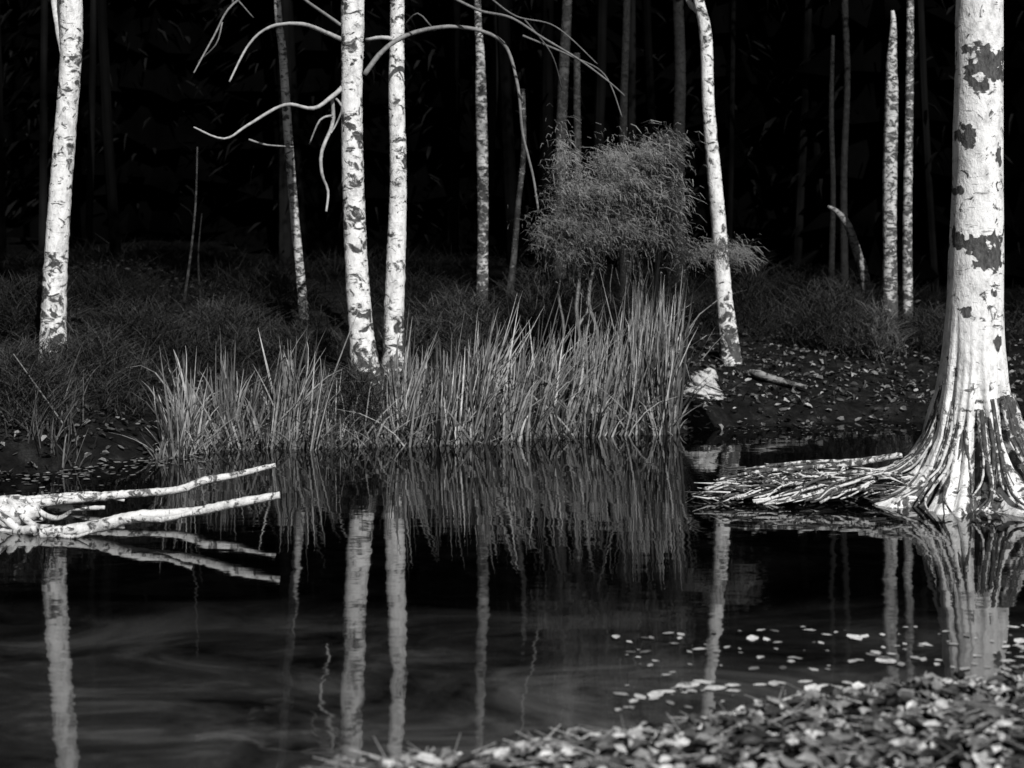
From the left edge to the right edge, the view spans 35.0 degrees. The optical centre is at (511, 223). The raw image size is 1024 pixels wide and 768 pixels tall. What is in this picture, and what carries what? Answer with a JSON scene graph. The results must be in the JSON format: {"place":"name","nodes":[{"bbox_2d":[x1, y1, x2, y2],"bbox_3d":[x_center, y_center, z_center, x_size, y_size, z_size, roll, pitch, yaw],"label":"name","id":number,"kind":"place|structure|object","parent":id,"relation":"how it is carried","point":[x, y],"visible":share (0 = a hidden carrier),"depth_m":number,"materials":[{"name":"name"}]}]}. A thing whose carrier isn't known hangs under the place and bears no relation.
{"place":"outdoors","nodes":[
{"label":"outdoors","id":0,"kind":"place"},
{"bbox_2d":[0,421,1023,767],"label":"pond water","id":1,"kind":"structure","parent":0,"point":[332,603],"depth_m":7.83,"materials":[{"name":"black liquid"}]},
{"bbox_2d":[0,496,92,538],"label":"broken log","id":2,"kind":"object","parent":1,"relation":"in","point":[16,515],"visible":0.94,"depth_m":9.63,"materials":[{"name":"white wood"}]},
{"bbox_2d":[0,463,275,511],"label":"fallen log","id":3,"kind":"object","parent":1,"relation":"on","point":[59,502],"visible":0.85,"depth_m":10.11,"materials":[{"name":"white wood"}]},
{"bbox_2d":[39,492,280,537],"bbox_3d":[-2.028,1.678,9.350,1.392,0.280,0.188,0,0,5],"label":"fallen log","id":4,"kind":"object","parent":1,"relation":"on","point":[129,518],"visible":0.99,"depth_m":9.36,"materials":[{"name":"white wood"}]},
{"bbox_2d":[6,425,1023,710],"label":"floating leaves","id":5,"kind":"object","parent":1,"relation":"on","point":[714,687],"visible":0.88,"depth_m":6.68,"materials":[{"name":"grey plant"}]},
{"bbox_2d":[0,228,1023,767],"bbox_3d":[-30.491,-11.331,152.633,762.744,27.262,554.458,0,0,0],"label":"ground","id":6,"kind":"structure","parent":0,"point":[16,456],"depth_m":15.79,"materials":[{"name":"soil"}]},
{"bbox_2d":[0,268,89,340],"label":"bramble bush","id":7,"kind":"object","parent":6,"relation":"on","point":[9,308],"visible":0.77,"depth_m":14.40,"materials":[{"name":"grey plant"}]},
{"bbox_2d":[38,0,82,367],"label":"birch tree","id":8,"kind":"object","parent":6,"relation":"on","point":[68,18],"visible":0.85,"depth_m":13.73,"materials":[{"name":"white plant"}]},
{"bbox_2d":[0,336,125,469],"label":"sedge tufts","id":9,"kind":"object","parent":6,"relation":"on","point":[38,429],"visible":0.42,"depth_m":12.23,"materials":[{"name":"plant"}]},
{"bbox_2d":[0,327,128,438],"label":"bramble bush","id":10,"kind":"object","parent":6,"relation":"on","point":[35,370],"visible":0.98,"depth_m":12.28,"materials":[{"name":"grey plant"}]},
{"bbox_2d":[13,354,62,423],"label":"dead branch","id":11,"kind":"object","parent":10,"relation":"attached to","point":[52,408],"visible":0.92,"depth_m":12.20,"materials":[{"name":"grey wood"}]},
{"bbox_2d":[18,315,204,420],"bbox_3d":[-3.403,1.172,13.376,1.971,0.842,2.248,0,0,0],"label":"bramble bush","id":12,"kind":"object","parent":6,"relation":"on","point":[86,349],"visible":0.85,"depth_m":13.25,"materials":[{"name":"grey plant"}]},
{"bbox_2d":[28,257,206,311],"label":"bramble bush","id":13,"kind":"object","parent":6,"relation":"on","point":[104,285],"visible":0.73,"depth_m":16.08,"materials":[{"name":"grey plant"}]},
{"bbox_2d":[9,286,251,374],"bbox_3d":[-3.219,0.962,14.592,2.166,0.825,2.016,0,0,0],"label":"bramble bush","id":14,"kind":"object","parent":6,"relation":"on","point":[154,321],"visible":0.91,"depth_m":14.57,"materials":[{"name":"grey plant"}]},
{"bbox_2d":[183,147,197,300],"bbox_3d":[-3.346,0.105,16.810,0.192,1.811,0.039,0,0,0],"label":"dead sapling","id":15,"kind":"object","parent":6,"relation":"on","point":[188,269],"visible":0.85,"depth_m":16.80,"materials":[{"name":"grey wood"}]},
{"bbox_2d":[197,213,201,305],"bbox_3d":[-3.208,0.471,16.720,0.065,1.162,0.034,0,0,0],"label":"dead sapling","id":16,"kind":"object","parent":6,"relation":"on","point":[199,285],"visible":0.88,"depth_m":16.71,"materials":[{"name":"grey wood"}]},
{"bbox_2d":[156,289,329,370],"bbox_3d":[-2.710,0.984,15.438,2.065,0.728,1.857,0,0,-39],"label":"bramble bush","id":17,"kind":"object","parent":6,"relation":"on","point":[248,317],"visible":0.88,"depth_m":15.26,"materials":[{"name":"grey plant"}]},
{"bbox_2d":[159,261,342,326],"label":"bramble bush","id":18,"kind":"object","parent":6,"relation":"on","point":[252,284],"visible":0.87,"depth_m":16.98,"materials":[{"name":"grey plant"}]},
{"bbox_2d":[274,0,308,318],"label":"birch tree","id":19,"kind":"object","parent":6,"relation":"on","point":[292,195],"visible":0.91,"depth_m":16.80,"materials":[{"name":"grey plant"}]},
{"bbox_2d":[246,312,348,367],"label":"bramble bush","id":20,"kind":"object","parent":6,"relation":"on","point":[300,343],"visible":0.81,"depth_m":15.34,"materials":[{"name":"grey plant"}]},
{"bbox_2d":[277,348,423,439],"bbox_3d":[-1.333,1.405,13.368,1.594,0.762,1.679,0,0,-36],"label":"bramble bush","id":21,"kind":"object","parent":6,"relation":"on","point":[353,379],"visible":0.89,"depth_m":13.33,"materials":[{"name":"grey plant"}]},
{"bbox_2d":[365,0,406,376],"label":"birch tree","id":22,"kind":"object","parent":6,"relation":"on","point":[393,317],"visible":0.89,"depth_m":14.97,"materials":[{"name":"white plant"}]},
{"bbox_2d":[193,0,624,390],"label":"birch tree","id":23,"kind":"object","parent":6,"relation":"on","point":[362,343],"visible":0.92,"depth_m":14.39,"materials":[{"name":"white plant"}]},
{"bbox_2d":[334,264,505,312],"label":"bramble bush","id":24,"kind":"object","parent":6,"relation":"on","point":[414,279],"visible":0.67,"depth_m":17.56,"materials":[{"name":"grey plant"}]},
{"bbox_2d":[322,283,547,369],"bbox_3d":[-0.702,0.978,15.735,2.536,0.875,2.107,0,0,0],"label":"bramble bush","id":25,"kind":"object","parent":6,"relation":"on","point":[454,314],"visible":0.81,"depth_m":15.69,"materials":[{"name":"grey plant"}]},
{"bbox_2d":[109,267,772,458],"bbox_3d":[-0.515,1.096,13.624,5.884,1.548,1.776,0,0,-18],"label":"reed bed","id":26,"kind":"object","parent":6,"relation":"on","point":[642,387],"visible":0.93,"depth_m":13.51,"materials":[{"name":"plant"}]},
{"bbox_2d":[474,0,488,303],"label":"birch tree","id":27,"kind":"object","parent":6,"relation":"on","point":[482,166],"visible":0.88,"depth_m":18.71,"materials":[{"name":"grey plant"}]},
{"bbox_2d":[0,0,1023,291],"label":"distant forest","id":28,"kind":"object","parent":6,"relation":"on","point":[150,102],"visible":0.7,"depth_m":25.63,"materials":[{"name":"black plant"}]},
{"bbox_2d":[0,258,1023,767],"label":"leaf litter","id":29,"kind":"object","parent":6,"relation":"on","point":[680,740],"visible":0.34,"depth_m":5.41,"materials":[{"name":"plant"}]},
{"bbox_2d":[0,232,1023,456],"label":"undergrowth grass","id":30,"kind":"structure","parent":6,"relation":"on","point":[457,261],"depth_m":20.05,"materials":[{"name":"plant"}]},
{"bbox_2d":[506,89,525,296],"bbox_3d":[0.034,-0.295,20.141,0.289,2.763,0.110,0,0,0],"label":"birch tree","id":31,"kind":"object","parent":6,"relation":"on","point":[513,262],"visible":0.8,"depth_m":20.11,"materials":[{"name":"grey plant"}]},
{"bbox_2d":[477,260,616,339],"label":"bramble bush","id":32,"kind":"object","parent":6,"relation":"on","point":[524,304],"visible":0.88,"depth_m":17.20,"materials":[{"name":"grey plant"}]},
{"bbox_2d":[552,0,571,278],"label":"alder tree","id":33,"kind":"object","parent":6,"relation":"on","point":[562,93],"visible":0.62,"depth_m":22.95,"materials":[{"name":"grey plant"}]},
{"bbox_2d":[572,53,580,270],"bbox_3d":[0.968,-0.832,24.520,0.162,3.490,0.151,0,0,0],"label":"alder tree","id":34,"kind":"object","parent":6,"relation":"on","point":[576,105],"visible":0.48,"depth_m":24.48,"materials":[{"name":"grey plant"}]},
{"bbox_2d":[619,0,629,297],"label":"alder tree","id":35,"kind":"object","parent":6,"relation":"on","point":[624,71],"visible":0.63,"depth_m":20.55,"materials":[{"name":"grey plant"}]},
{"bbox_2d":[507,103,769,367],"bbox_3d":[1.171,0.210,14.909,2.479,2.662,2.333,0,0,0],"label":"weeping shrub","id":36,"kind":"object","parent":6,"relation":"on","point":[638,181],"visible":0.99,"depth_m":14.76,"materials":[{"name":"grey plant"}]},
{"bbox_2d":[581,291,710,361],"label":"bramble bush","id":37,"kind":"object","parent":6,"relation":"on","point":[645,306],"visible":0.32,"depth_m":16.13,"materials":[{"name":"grey plant"}]},
{"bbox_2d":[671,0,685,292],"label":"alder tree","id":38,"kind":"object","parent":6,"relation":"on","point":[679,68],"visible":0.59,"depth_m":22.80,"materials":[{"name":"grey plant"}]},
{"bbox_2d":[683,368,725,400],"bbox_3d":[1.758,1.478,14.918,0.474,0.312,0.504,0,0,0],"label":"tree stump","id":39,"kind":"object","parent":6,"relation":"on","point":[712,388],"visible":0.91,"depth_m":14.81,"materials":[{"name":"white wood"}]},
{"bbox_2d":[685,0,741,365],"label":"birch tree","id":40,"kind":"object","parent":6,"relation":"on","point":[727,333],"visible":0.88,"depth_m":16.33,"materials":[{"name":"white plant"}]},
{"bbox_2d":[684,233,810,342],"bbox_3d":[2.426,0.682,17.813,1.873,1.234,1.711,0,0,16],"label":"bramble bush","id":41,"kind":"object","parent":6,"relation":"on","point":[758,296],"visible":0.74,"depth_m":17.76,"materials":[{"name":"grey plant"}]},
{"bbox_2d":[744,369,807,389],"bbox_3d":[2.504,1.484,15.549,0.678,0.169,0.152,0,0,33],"label":"fallen log","id":42,"kind":"object","parent":6,"relation":"on","point":[768,377],"visible":1,"depth_m":15.54,"materials":[{"name":"grey wood"}]},
{"bbox_2d":[742,258,874,309],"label":"bramble bush","id":43,"kind":"object","parent":6,"relation":"on","point":[790,278],"visible":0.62,"depth_m":21.27,"materials":[{"name":"grey plant"}]},
{"bbox_2d":[747,269,909,354],"bbox_3d":[3.549,0.959,17.705,2.213,0.952,1.985,0,0,36],"label":"bramble bush","id":44,"kind":"object","parent":6,"relation":"on","point":[820,310],"visible":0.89,"depth_m":17.59,"materials":[{"name":"grey plant"}]},
{"bbox_2d":[827,35,835,300],"bbox_3d":[4.301,-0.643,21.909,0.131,3.800,0.105,0,0,0],"label":"alder tree","id":45,"kind":"object","parent":6,"relation":"on","point":[831,259],"visible":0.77,"depth_m":21.88,"materials":[{"name":"grey plant"}]},
{"bbox_2d":[840,0,849,291],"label":"alder tree","id":46,"kind":"object","parent":6,"relation":"on","point":[844,153],"visible":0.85,"depth_m":22.71,"materials":[{"name":"grey plant"}]},
{"bbox_2d":[827,205,874,311],"bbox_3d":[4.292,0.534,20.440,0.656,1.546,0.198,0,0,0],"label":"bent snag","id":47,"kind":"object","parent":6,"relation":"on","point":[862,266],"visible":0.71,"depth_m":20.39,"materials":[{"name":"grey wood"}]},
{"bbox_2d":[684,0,1023,517],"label":"birch tree","id":48,"kind":"object","parent":6,"relation":"on","point":[964,456],"visible":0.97,"depth_m":10.53,"materials":[{"name":"white plant"}]},
{"bbox_2d":[823,299,932,362],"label":"bramble bush","id":49,"kind":"object","parent":6,"relation":"on","point":[884,335],"visible":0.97,"depth_m":17.19,"materials":[{"name":"grey plant"}]},
{"bbox_2d":[881,10,897,317],"bbox_3d":[4.573,-0.638,19.658,0.236,3.893,0.229,0,0,0],"label":"birch tree","id":50,"kind":"object","parent":6,"relation":"on","point":[889,210],"visible":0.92,"depth_m":19.59,"materials":[{"name":"grey plant"}]},
{"bbox_2d":[902,0,913,318],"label":"birch tree","id":51,"kind":"object","parent":6,"relation":"on","point":[907,284],"visible":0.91,"depth_m":19.59,"materials":[{"name":"grey plant"}]},
{"bbox_2d":[888,301,945,357],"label":"bramble bush","id":52,"kind":"object","parent":6,"relation":"on","point":[930,328],"visible":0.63,"depth_m":17.55,"materials":[{"name":"grey plant"}]}
]}

